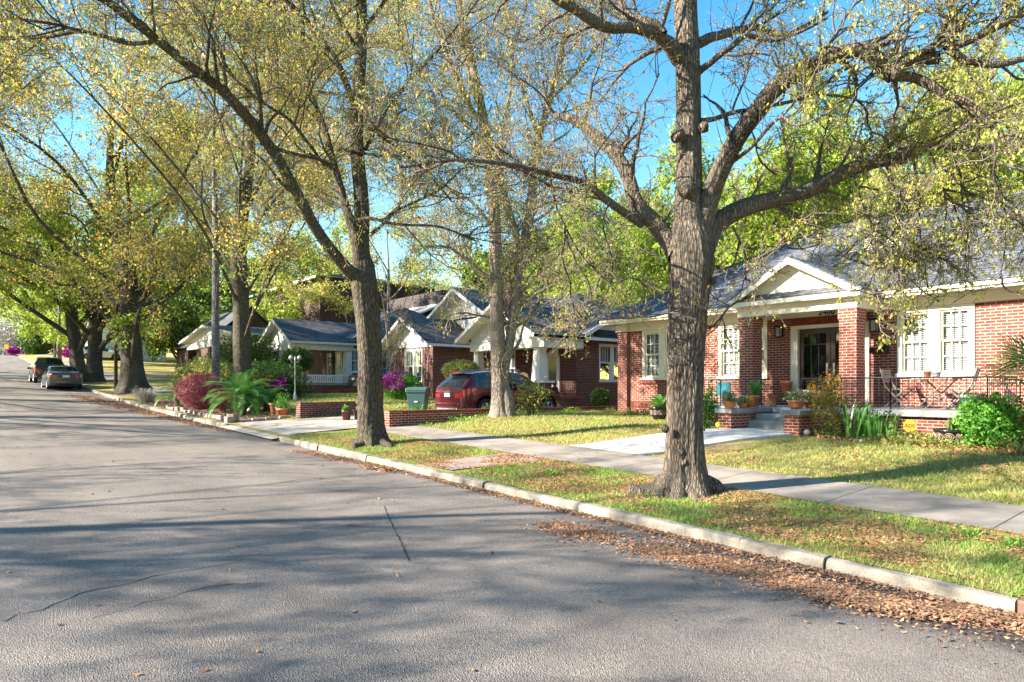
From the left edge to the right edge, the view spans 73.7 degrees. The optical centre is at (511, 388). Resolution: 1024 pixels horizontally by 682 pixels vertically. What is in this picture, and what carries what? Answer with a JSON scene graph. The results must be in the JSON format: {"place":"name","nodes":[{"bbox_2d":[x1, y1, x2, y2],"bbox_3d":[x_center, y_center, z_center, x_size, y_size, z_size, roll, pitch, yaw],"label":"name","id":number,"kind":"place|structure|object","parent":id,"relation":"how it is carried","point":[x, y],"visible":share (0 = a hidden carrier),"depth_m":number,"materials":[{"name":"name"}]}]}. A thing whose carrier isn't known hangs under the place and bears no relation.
{"place":"outdoors","nodes":[
{"label":"outdoors","id":0,"kind":"place"},
{"bbox_2d":[217,416,356,438],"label":"driveway","id":1,"kind":"structure","parent":0,"point":[291,427],"depth_m":19.85,"materials":[{"name":"concrete"}]},
{"bbox_2d":[435,369,560,408],"bbox_3d":[-0.373,0.206,24.756,4.815,1.766,2.200,0,0,-39],"label":"parked suv","id":2,"kind":"object","parent":1,"relation":"on","point":[461,389],"visible":0.48,"depth_m":23.31,"materials":[{"name":"red paint"}]},
{"bbox_2d":[0,355,1023,681],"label":"road","id":3,"kind":"structure","parent":0,"point":[454,601],"depth_m":5.66,"materials":[{"name":"asphalt"}]},
{"bbox_2d":[27,357,67,382],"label":"parked pickup","id":4,"kind":"object","parent":3,"relation":"on","point":[42,364],"visible":0.56,"depth_m":46.01,"materials":[{"name":"black paint"}]},
{"bbox_2d":[39,366,81,388],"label":"parked sedan","id":5,"kind":"object","parent":3,"relation":"on","point":[71,376],"visible":0.97,"depth_m":41.18,"materials":[{"name":"grey metal"}]},
{"bbox_2d":[62,395,237,431],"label":"gutter leaves","id":6,"kind":"object","parent":3,"relation":"on","point":[151,413],"visible":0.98,"depth_m":27.52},
{"bbox_2d":[6,478,409,620],"bbox_3d":[-2.323,1.567,8.102,2.618,0.136,6.646,0,0,-2],"label":"road crack","id":7,"kind":"object","parent":3,"relation":"on","point":[220,564],"visible":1,"depth_m":5.75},
{"bbox_2d":[1,437,952,675],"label":"scattered road leaves","id":8,"kind":"object","parent":3,"relation":"on","point":[204,670],"visible":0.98,"depth_m":6.04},
{"bbox_2d":[18,356,1019,612],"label":"kerb","id":9,"kind":"structure","parent":3,"relation":"on","point":[948,590],"depth_m":7.48,"materials":[{"name":"concrete"}]},
{"bbox_2d":[530,520,629,547],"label":"fallen leaves","id":10,"kind":"object","parent":3,"relation":"on","point":[555,526],"visible":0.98,"depth_m":7.86,"materials":[{"name":"brown plant"}]},
{"bbox_2d":[287,449,988,606],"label":"kerb edge leaves","id":11,"kind":"object","parent":3,"relation":"on","point":[620,523],"visible":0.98,"depth_m":8.21,"materials":[{"name":"plant"}]},
{"bbox_2d":[497,516,1023,662],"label":"fallen leaves","id":12,"kind":"object","parent":3,"relation":"on","point":[807,581],"visible":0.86,"depth_m":6.21,"materials":[{"name":"brown plant"}]},
{"bbox_2d":[616,541,1023,635],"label":"gutter leaves","id":13,"kind":"object","parent":3,"relation":"on","point":[685,554],"visible":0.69,"depth_m":6.29,"materials":[{"name":"plant"}]},
{"bbox_2d":[806,588,1023,634],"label":"gutter leaf heap","id":14,"kind":"object","parent":3,"relation":"on","point":[970,611],"visible":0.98,"depth_m":5.33,"materials":[{"name":"brown plant"}]},
{"bbox_2d":[0,0,1023,355],"label":"sky","id":15,"kind":"structure","parent":0,"point":[645,82],"materials":[{"name":"blue"}]},
{"bbox_2d":[12,354,1023,597],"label":"lawn","id":16,"kind":"structure","parent":0,"point":[157,367],"depth_m":11.21,"materials":[{"name":"plant"}]},
{"bbox_2d":[0,316,21,354],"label":"blossom tree","id":17,"kind":"object","parent":16,"relation":"on","point":[7,336],"visible":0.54,"depth_m":115.46,"materials":[{"name":"grey plant"}]},
{"bbox_2d":[14,323,52,354],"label":"dark evergreen","id":18,"kind":"object","parent":16,"relation":"on","point":[34,346],"visible":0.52,"depth_m":95.44,"materials":[{"name":"green plant"}]},
{"bbox_2d":[0,231,83,346],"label":"shade tree","id":19,"kind":"object","parent":16,"relation":"on","point":[18,320],"visible":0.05,"depth_m":84.83,"materials":[{"name":"green plant"}]},
{"bbox_2d":[0,261,91,356],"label":"slim street tree","id":20,"kind":"object","parent":16,"relation":"on","point":[20,294],"visible":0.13,"depth_m":73.46,"materials":[{"name":"green plant"}]},
{"bbox_2d":[0,257,103,359],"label":"slim street tree","id":21,"kind":"object","parent":16,"relation":"on","point":[60,340],"visible":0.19,"depth_m":64.57,"materials":[{"name":"green plant"}]},
{"bbox_2d":[0,158,228,382],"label":"street tree","id":22,"kind":"object","parent":16,"relation":"on","point":[94,371],"visible":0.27,"depth_m":45.30,"materials":[{"name":"green plant"}]},
{"bbox_2d":[55,215,176,388],"bbox_3d":[-21.567,-4.778,38.097,5.923,10.402,5.819,0,0,-20],"label":"sapling","id":23,"kind":"object","parent":16,"relation":"on","point":[120,321],"visible":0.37,"depth_m":37.78,"materials":[{"name":"green plant"}]},
{"bbox_2d":[0,106,249,376],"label":"street tree","id":24,"kind":"object","parent":16,"relation":"on","point":[76,342],"visible":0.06,"depth_m":52.01,"materials":[{"name":"green plant"}]},
{"bbox_2d":[85,318,165,360],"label":"house","id":25,"kind":"structure","parent":16,"relation":"on","point":[111,345],"depth_m":83.04,"materials":[{"name":"white paint"}]},
{"bbox_2d":[0,0,347,394],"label":"street tree","id":26,"kind":"object","parent":16,"relation":"on","point":[141,250],"visible":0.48,"depth_m":35.16,"materials":[{"name":"green plant"}]},
{"bbox_2d":[103,266,258,364],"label":"shade tree","id":27,"kind":"object","parent":16,"relation":"on","point":[188,322],"visible":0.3,"depth_m":74.59,"materials":[{"name":"green plant"}]},
{"bbox_2d":[167,355,232,393],"bbox_3d":[-15.497,-0.521,34.238,3.103,2.521,4.584,0,0,-39],"label":"green hedge","id":28,"kind":"object","parent":16,"relation":"on","point":[194,366],"visible":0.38,"depth_m":33.63,"materials":[{"name":"green plant"}]},
{"bbox_2d":[134,398,293,422],"bbox_3d":[-12.050,0.773,28.239,3.780,0.592,15.000,0,0,-39],"label":"planting bed","id":29,"kind":"object","parent":16,"relation":"on","point":[241,417],"visible":0.27,"depth_m":25.83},
{"bbox_2d":[129,388,162,402],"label":"ornamental grass","id":30,"kind":"object","parent":29,"relation":"on","point":[148,397],"depth_m":31.34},
{"bbox_2d":[170,371,226,408],"bbox_3d":[-12.494,0.132,27.224,2.128,1.652,2.181,0,0,-39],"label":"red shrub","id":31,"kind":"object","parent":29,"relation":"on","point":[195,393],"visible":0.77,"depth_m":26.85,"materials":[{"name":"red plant"}]},
{"bbox_2d":[78,0,323,379],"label":"birch tree","id":32,"kind":"object","parent":29,"relation":"on","point":[215,367],"visible":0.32,"depth_m":29.97,"materials":[{"name":"green plant"}]},
{"bbox_2d":[0,0,443,412],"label":"street tree","id":33,"kind":"object","parent":29,"relation":"on","point":[239,236],"visible":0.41,"depth_m":24.24,"materials":[{"name":"green plant"}]},
{"bbox_2d":[201,369,282,417],"bbox_3d":[-9.478,0.270,24.078,2.927,1.834,2.924,0,0,-39],"label":"sago palm","id":34,"kind":"object","parent":29,"relation":"on","point":[240,401],"visible":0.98,"depth_m":23.71,"materials":[{"name":"plant"}]},
{"bbox_2d":[247,384,292,411],"bbox_3d":[-8.981,0.480,25.242,2.036,1.258,2.019,0,0,23],"label":"sago palm","id":35,"kind":"object","parent":29,"relation":"on","point":[271,396],"visible":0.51,"depth_m":25.05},
{"bbox_2d":[273,390,292,416],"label":"potted plant","id":36,"kind":"object","parent":29,"relation":"on","point":[282,410],"visible":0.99,"depth_m":22.91,"materials":[{"name":"green plant"}]},
{"bbox_2d":[172,306,268,371],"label":"bungalow","id":37,"kind":"object","parent":16,"relation":"on","point":[197,342],"visible":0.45,"depth_m":62.10,"materials":[{"name":"white paint"}]},
{"bbox_2d":[184,253,271,324],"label":"shade tree","id":38,"kind":"object","parent":16,"relation":"on","point":[227,297],"visible":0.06,"depth_m":90.50,"materials":[{"name":"green plant"}]},
{"bbox_2d":[203,327,278,373],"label":"dark evergreen","id":39,"kind":"object","parent":16,"relation":"on","point":[263,349],"visible":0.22,"depth_m":40.20,"materials":[{"name":"green plant"}]},
{"bbox_2d":[222,358,319,397],"bbox_3d":[-11.906,-0.367,32.886,3.196,2.206,6.892,0,0,-39],"label":"green hedge","id":40,"kind":"object","parent":16,"relation":"on","point":[265,369],"visible":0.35,"depth_m":31.41,"materials":[{"name":"green plant"}]},
{"bbox_2d":[268,376,302,398],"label":"azalea","id":41,"kind":"object","parent":16,"relation":"on","point":[283,380],"visible":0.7,"depth_m":30.70,"materials":[{"name":"purple plant"}]},
{"bbox_2d":[0,0,571,448],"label":"oak tree","id":42,"kind":"object","parent":16,"relation":"on","point":[358,270],"visible":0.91,"depth_m":14.61,"materials":[{"name":"green plant"}]},
{"bbox_2d":[279,347,314,391],"bbox_3d":[-10.701,-0.809,33.975,1.736,2.540,1.725,0,0,-39],"label":"clipped tree","id":43,"kind":"object","parent":16,"relation":"on","point":[305,362],"visible":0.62,"depth_m":33.65,"materials":[{"name":"green plant"}]},
{"bbox_2d":[207,212,399,321],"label":"shade tree","id":44,"kind":"object","parent":16,"relation":"on","point":[275,311],"visible":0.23,"depth_m":69.62,"materials":[{"name":"green plant"}]},
{"bbox_2d":[207,392,435,418],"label":"lawn grass","id":45,"kind":"structure","parent":16,"relation":"on","point":[349,396],"depth_m":29.36,"materials":[{"name":"plant"}]},
{"bbox_2d":[405,387,429,409],"bbox_3d":[-3.358,0.501,24.424,0.760,1.097,0.832,0,0,5],"label":"wheeled bin","id":46,"kind":"object","parent":45,"relation":"on","point":[416,398],"visible":0.69,"depth_m":24.07,"materials":[{"name":"plastic"}]},
{"bbox_2d":[296,401,355,417],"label":"brick wall","id":47,"kind":"structure","parent":16,"relation":"on","point":[309,409],"depth_m":22.93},
{"bbox_2d":[259,308,427,388],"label":"porch house","id":48,"kind":"structure","parent":16,"relation":"on","point":[331,347],"depth_m":41.03,"materials":[{"name":"grey brick"}]},
{"bbox_2d":[249,272,448,322],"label":"brick building","id":49,"kind":"structure","parent":16,"relation":"on","point":[426,300],"depth_m":66.39,"materials":[{"name":"brown"}]},
{"bbox_2d":[256,195,459,322],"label":"shade tree","id":50,"kind":"object","parent":16,"relation":"on","point":[311,299],"visible":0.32,"depth_m":64.92,"materials":[{"name":"green plant"}]},
{"bbox_2d":[355,231,428,395],"bbox_3d":[-5.849,-3.694,32.866,3.497,8.591,3.456,0,0,-39],"label":"bare small tree","id":51,"kind":"object","parent":16,"relation":"on","point":[394,352],"visible":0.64,"depth_m":32.88,"materials":[{"name":"brown plant"}]},
{"bbox_2d":[383,370,423,399],"bbox_3d":[-4.867,-0.100,29.735,2.011,1.488,2.250,0,0,-39],"label":"azalea","id":52,"kind":"object","parent":16,"relation":"on","point":[395,384],"visible":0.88,"depth_m":29.24,"materials":[{"name":"purple plant"}]},
{"bbox_2d":[375,189,518,289],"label":"shade tree","id":53,"kind":"object","parent":16,"relation":"on","point":[427,281],"visible":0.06,"depth_m":80.39,"materials":[{"name":"green plant"}]},
{"bbox_2d":[441,357,481,377],"bbox_3d":[-2.187,-0.310,29.202,1.758,2.013,1.949,0,0,-39],"label":"clipped shrub","id":54,"kind":"object","parent":16,"relation":"on","point":[456,365],"visible":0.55,"depth_m":28.74,"materials":[{"name":"green plant"}]},
{"bbox_2d":[421,453,545,469],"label":"brick path","id":55,"kind":"structure","parent":16,"relation":"on","point":[461,463],"depth_m":12.56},
{"bbox_2d":[384,406,617,426],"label":"brick wall","id":56,"kind":"structure","parent":16,"relation":"on","point":[393,418],"depth_m":19.95,"materials":[{"name":"brick"}]},
{"bbox_2d":[335,0,675,417],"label":"twin stem tree","id":57,"kind":"object","parent":16,"relation":"on","point":[502,351],"visible":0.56,"depth_m":20.48,"materials":[{"name":"green plant"}]},
{"bbox_2d":[382,285,629,406],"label":"gabled house","id":58,"kind":"structure","parent":16,"relation":"on","point":[578,376],"depth_m":31.18,"materials":[{"name":"brown brick"}]},
{"bbox_2d":[405,348,422,383],"bbox_3d":[-4.909,-1.095,34.444,0.270,1.750,1.754,0,0,-39],"label":"window","id":59,"kind":"structure","parent":58,"relation":"in","point":[413,357],"depth_m":34.37,"materials":[{"name":"white paint"}]},
{"bbox_2d":[547,350,559,389],"bbox_3d":[1.853,-0.699,30.788,0.090,2.057,0.897,0,0,-39],"label":"door","id":60,"kind":"structure","parent":58,"relation":"in","point":[553,360],"depth_m":30.70,"materials":[{"name":"white paint"}]},
{"bbox_2d":[599,344,617,381],"bbox_3d":[4.535,-1.135,31.140,1.829,1.730,0.270,0,0,-39],"label":"window","id":61,"kind":"structure","parent":58,"relation":"in","point":[608,353],"depth_m":31.02,"materials":[{"name":"white paint"}]},
{"bbox_2d":[453,218,561,296],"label":"shade tree","id":62,"kind":"object","parent":16,"relation":"on","point":[476,279],"visible":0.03,"depth_m":62.62,"materials":[{"name":"green plant"}]},
{"bbox_2d":[414,407,612,425],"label":"wall foot weeds","id":63,"kind":"object","parent":16,"relation":"on","point":[536,410],"depth_m":21.45,"materials":[{"name":"green plant"}]},
{"bbox_2d":[511,378,551,414],"bbox_3d":[0.543,0.310,20.968,1.273,1.313,1.394,0,0,-39],"label":"young shrub","id":64,"kind":"object","parent":16,"relation":"on","point":[533,398],"visible":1,"depth_m":20.90,"materials":[{"name":"green plant"}]},
{"bbox_2d":[501,142,675,303],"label":"shade tree","id":65,"kind":"object","parent":16,"relation":"on","point":[663,180],"visible":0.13,"depth_m":43.07,"materials":[{"name":"green plant"}]},
{"bbox_2d":[511,166,672,297],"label":"shade tree","id":66,"kind":"object","parent":16,"relation":"on","point":[604,190],"visible":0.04,"depth_m":55.68,"materials":[{"name":"green plant"}]},
{"bbox_2d":[590,387,609,405],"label":"clipped shrub","id":67,"kind":"object","parent":16,"relation":"on","point":[600,397],"visible":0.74,"depth_m":27.61,"materials":[{"name":"green plant"}]},
{"bbox_2d":[556,183,673,294],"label":"shade tree","id":68,"kind":"object","parent":16,"relation":"on","point":[625,220],"visible":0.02,"depth_m":48.48,"materials":[{"name":"green plant"}]},
{"bbox_2d":[286,429,1023,597],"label":"verge grass","id":69,"kind":"structure","parent":16,"relation":"on","point":[526,468],"depth_m":8.10,"materials":[{"name":"plant"}]},
{"bbox_2d":[643,394,666,420],"bbox_3d":[4.215,0.543,19.599,0.945,0.757,0.927,0,0,-28],"label":"black planter","id":70,"kind":"object","parent":16,"relation":"on","point":[657,411],"visible":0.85,"depth_m":19.44,"materials":[{"name":"ceramic"}]},
{"bbox_2d":[576,115,754,302],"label":"shade tree","id":71,"kind":"object","parent":16,"relation":"on","point":[707,162],"visible":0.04,"depth_m":45.10,"materials":[{"name":"green plant"}]},
{"bbox_2d":[310,433,1023,584],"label":"verge leaf litter","id":72,"kind":"object","parent":16,"relation":"on","point":[746,494],"visible":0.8,"depth_m":8.01,"materials":[{"name":"brown plant"}]},
{"bbox_2d":[325,0,1023,502],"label":"oak tree","id":73,"kind":"object","parent":16,"relation":"on","point":[689,244],"visible":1,"depth_m":9.39,"materials":[{"name":"green plant"}]},
{"bbox_2d":[567,427,792,455],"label":"front walk","id":74,"kind":"structure","parent":16,"relation":"on","point":[647,444],"depth_m":14.40,"materials":[{"name":"white concrete"}]},
{"bbox_2d":[703,380,718,428],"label":"leafy plant","id":75,"kind":"object","parent":16,"relation":"on","point":[707,408],"visible":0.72,"depth_m":16.34,"materials":[{"name":"green plant"}]},
{"bbox_2d":[416,410,1023,505],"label":"lawn grass","id":76,"kind":"structure","parent":16,"relation":"on","point":[606,418],"depth_m":12.11,"materials":[{"name":"plant"}]},
{"bbox_2d":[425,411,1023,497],"bbox_3d":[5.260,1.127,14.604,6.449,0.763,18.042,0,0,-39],"label":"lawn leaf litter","id":77,"kind":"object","parent":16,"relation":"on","point":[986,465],"visible":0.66,"depth_m":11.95,"materials":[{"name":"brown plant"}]},
{"bbox_2d":[586,127,885,334],"bbox_3d":[12.733,-6.063,37.139,15.494,14.510,16.005,0,0,-35],"label":"shade tree","id":78,"kind":"object","parent":16,"relation":"on","point":[641,241],"visible":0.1,"depth_m":35.18,"materials":[{"name":"green plant"}]},
{"bbox_2d":[647,150,897,270],"bbox_3d":[16.969,-6.077,39.665,14.984,14.637,17.345,0,0,26],"label":"shade tree","id":79,"kind":"object","parent":16,"relation":"on","point":[662,256],"visible":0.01,"depth_m":36.15,"materials":[{"name":"green plant"}]},
{"bbox_2d":[597,191,1023,440],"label":"brick house","id":80,"kind":"structure","parent":16,"relation":"on","point":[950,343],"depth_m":16.85,"materials":[{"name":"red brick"}]},
{"bbox_2d":[641,329,666,379],"bbox_3d":[4.902,-1.090,22.090,0.280,1.640,1.680,0,0,-39],"label":"window","id":81,"kind":"structure","parent":80,"relation":"in","point":[654,342],"depth_m":22.42,"materials":[{"name":"beige paint"}]},
{"bbox_2d":[719,389,738,408],"bbox_3d":[5.060,0.244,15.893,0.454,0.459,0.421,0,0,-39],"label":"terracotta pot","id":82,"kind":"object","parent":80,"relation":"on","point":[729,401],"visible":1,"depth_m":15.82,"materials":[{"name":"orange ceramic"}]},
{"bbox_2d":[716,320,768,378],"bbox_3d":[6.733,-1.090,19.844,0.280,1.640,1.645,0,0,-39],"label":"window","id":83,"kind":"structure","parent":80,"relation":"in","point":[725,366],"depth_m":20.18,"materials":[{"name":"beige paint"}]},
{"bbox_2d":[747,379,766,406],"bbox_3d":[6.065,0.087,16.982,0.646,0.773,0.389,0,0,-39],"label":"terracotta pot","id":84,"kind":"object","parent":80,"relation":"on","point":[755,389],"visible":0.9,"depth_m":16.95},
{"bbox_2d":[782,388,809,408],"bbox_3d":[6.549,0.229,15.713,0.603,0.489,0.547,0,0,19],"label":"terracotta pot","id":85,"kind":"object","parent":80,"relation":"on","point":[795,402],"visible":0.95,"depth_m":15.59,"materials":[{"name":"orange ceramic"}]},
{"bbox_2d":[800,328,830,402],"bbox_3d":[8.058,-0.565,18.186,0.112,2.050,0.848,0,0,-39],"label":"door","id":86,"kind":"structure","parent":80,"relation":"in","point":[818,331],"depth_m":18.12,"materials":[{"name":"brown wood"}]},
{"bbox_2d":[831,327,838,404],"bbox_3d":[8.599,-0.565,17.523,0.112,2.050,0.848,0,0,-39],"label":"door frame","id":87,"kind":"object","parent":80,"relation":"in","point":[834,330],"depth_m":17.79,"materials":[{"name":"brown wood"}]},
{"bbox_2d":[879,369,915,408],"bbox_3d":[8.847,0.014,15.657,0.476,0.917,0.610,0,0,-37],"label":"folding chair","id":88,"kind":"object","parent":80,"relation":"on","point":[887,375],"visible":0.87,"depth_m":15.71,"materials":[{"name":"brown wood"}]},
{"bbox_2d":[895,303,976,376],"bbox_3d":[9.903,-1.090,15.957,0.280,1.640,1.684,0,0,-39],"label":"window","id":89,"kind":"structure","parent":80,"relation":"in","point":[948,342],"depth_m":15.85,"materials":[{"name":"beige paint"}]},
{"bbox_2d":[911,378,962,409],"bbox_3d":[9.381,0.123,15.079,0.640,0.697,0.800,0,0,-39],"label":"folding table","id":90,"kind":"object","parent":80,"relation":"on","point":[931,393],"visible":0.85,"depth_m":15.02,"materials":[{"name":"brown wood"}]},
{"bbox_2d":[715,66,1023,266],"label":"shade tree","id":91,"kind":"object","parent":16,"relation":"on","point":[817,133],"visible":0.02,"depth_m":34.87,"materials":[{"name":"green plant"}]},
{"bbox_2d":[719,34,1023,336],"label":"shade tree","id":92,"kind":"object","parent":16,"relation":"on","point":[771,183],"visible":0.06,"depth_m":27.74,"materials":[{"name":"green plant"}]},
{"bbox_2d":[813,437,998,452],"bbox_3d":[8.253,1.097,13.377,1.900,0.114,4.300,0,0,-39],"label":"foundation bed","id":93,"kind":"object","parent":16,"relation":"on","point":[922,445],"visible":0.08,"depth_m":12.84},
{"bbox_2d":[804,367,853,436],"bbox_3d":[6.641,0.363,14.427,1.032,1.737,0.973,0,0,-39],"label":"nandina","id":94,"kind":"object","parent":93,"relation":"on","point":[833,399],"visible":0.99,"depth_m":14.38,"materials":[{"name":"green plant"}]},
{"bbox_2d":[837,400,873,438],"bbox_3d":[7.171,0.650,14.235,0.773,0.862,0.687,0,0,17],"label":"iris clump","id":95,"kind":"object","parent":93,"relation":"on","point":[848,428],"visible":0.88,"depth_m":14.16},
{"bbox_2d":[856,412,885,439],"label":"iris clump","id":96,"kind":"object","parent":93,"relation":"on","point":[873,427],"visible":0.75,"depth_m":13.96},
{"bbox_2d":[870,411,902,440],"bbox_3d":[7.658,0.777,13.985,0.712,0.635,0.597,0,0,23],"label":"iris clump","id":97,"kind":"object","parent":93,"relation":"on","point":[888,428],"visible":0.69,"depth_m":13.91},
{"bbox_2d":[807,424,1023,456],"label":"ground cover","id":98,"kind":"object","parent":93,"relation":"on","point":[918,438],"visible":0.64,"depth_m":13.02,"materials":[{"name":"green plant"}]},
{"bbox_2d":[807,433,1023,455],"bbox_3d":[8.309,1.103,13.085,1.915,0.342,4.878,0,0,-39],"label":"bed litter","id":99,"kind":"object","parent":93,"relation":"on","point":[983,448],"visible":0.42,"depth_m":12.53,"materials":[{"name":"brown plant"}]},
{"bbox_2d":[933,417,968,444],"bbox_3d":[8.434,0.829,13.100,0.619,0.593,0.619,0,0,-39],"label":"black planter","id":100,"kind":"object","parent":93,"relation":"on","point":[950,431],"visible":0.69,"depth_m":12.96,"materials":[{"name":"plastic"}]},
{"bbox_2d":[949,388,1023,449],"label":"green bush","id":101,"kind":"object","parent":93,"relation":"on","point":[983,420],"visible":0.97,"depth_m":12.39,"materials":[{"name":"green plant"}]},
{"bbox_2d":[839,24,1023,215],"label":"shade tree","id":102,"kind":"object","parent":16,"relation":"on","point":[1008,165],"visible":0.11,"depth_m":23.30,"materials":[{"name":"green plant"}]},
{"bbox_2d":[863,68,1023,195],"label":"shade tree","id":103,"kind":"object","parent":16,"relation":"on","point":[1016,172],"visible":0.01,"depth_m":31.50,"materials":[{"name":"green plant"}]},
{"bbox_2d":[962,329,1023,389],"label":"fan palm","id":104,"kind":"object","parent":16,"relation":"on","point":[1016,362],"visible":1,"depth_m":11.94,"materials":[{"name":"plant"}]},
{"bbox_2d":[386,425,1023,532],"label":"sidewalk","id":105,"kind":"structure","parent":0,"point":[994,515],"depth_m":9.78,"materials":[{"name":"concrete"}]},
{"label":"far verge ground","id":106,"kind":"structure","parent":0,"visible":0},
{"bbox_2d":[0,6,63,280],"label":"roadside tree","id":107,"kind":"object","parent":106,"relation":"on","point":[13,223],"visible":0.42,"depth_m":31.88,"materials":[{"name":"green plant"}]},
{"bbox_2d":[0,25,78,317],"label":"roadside tree","id":108,"kind":"object","parent":106,"relation":"on","point":[15,168],"visible":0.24,"depth_m":41.85,"materials":[{"name":"green plant"}]},
{"bbox_2d":[0,28,85,182],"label":"roadside tree","id":109,"kind":"object","parent":106,"relation":"on","point":[40,133],"visible":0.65,"depth_m":25.31,"materials":[{"name":"green plant"}]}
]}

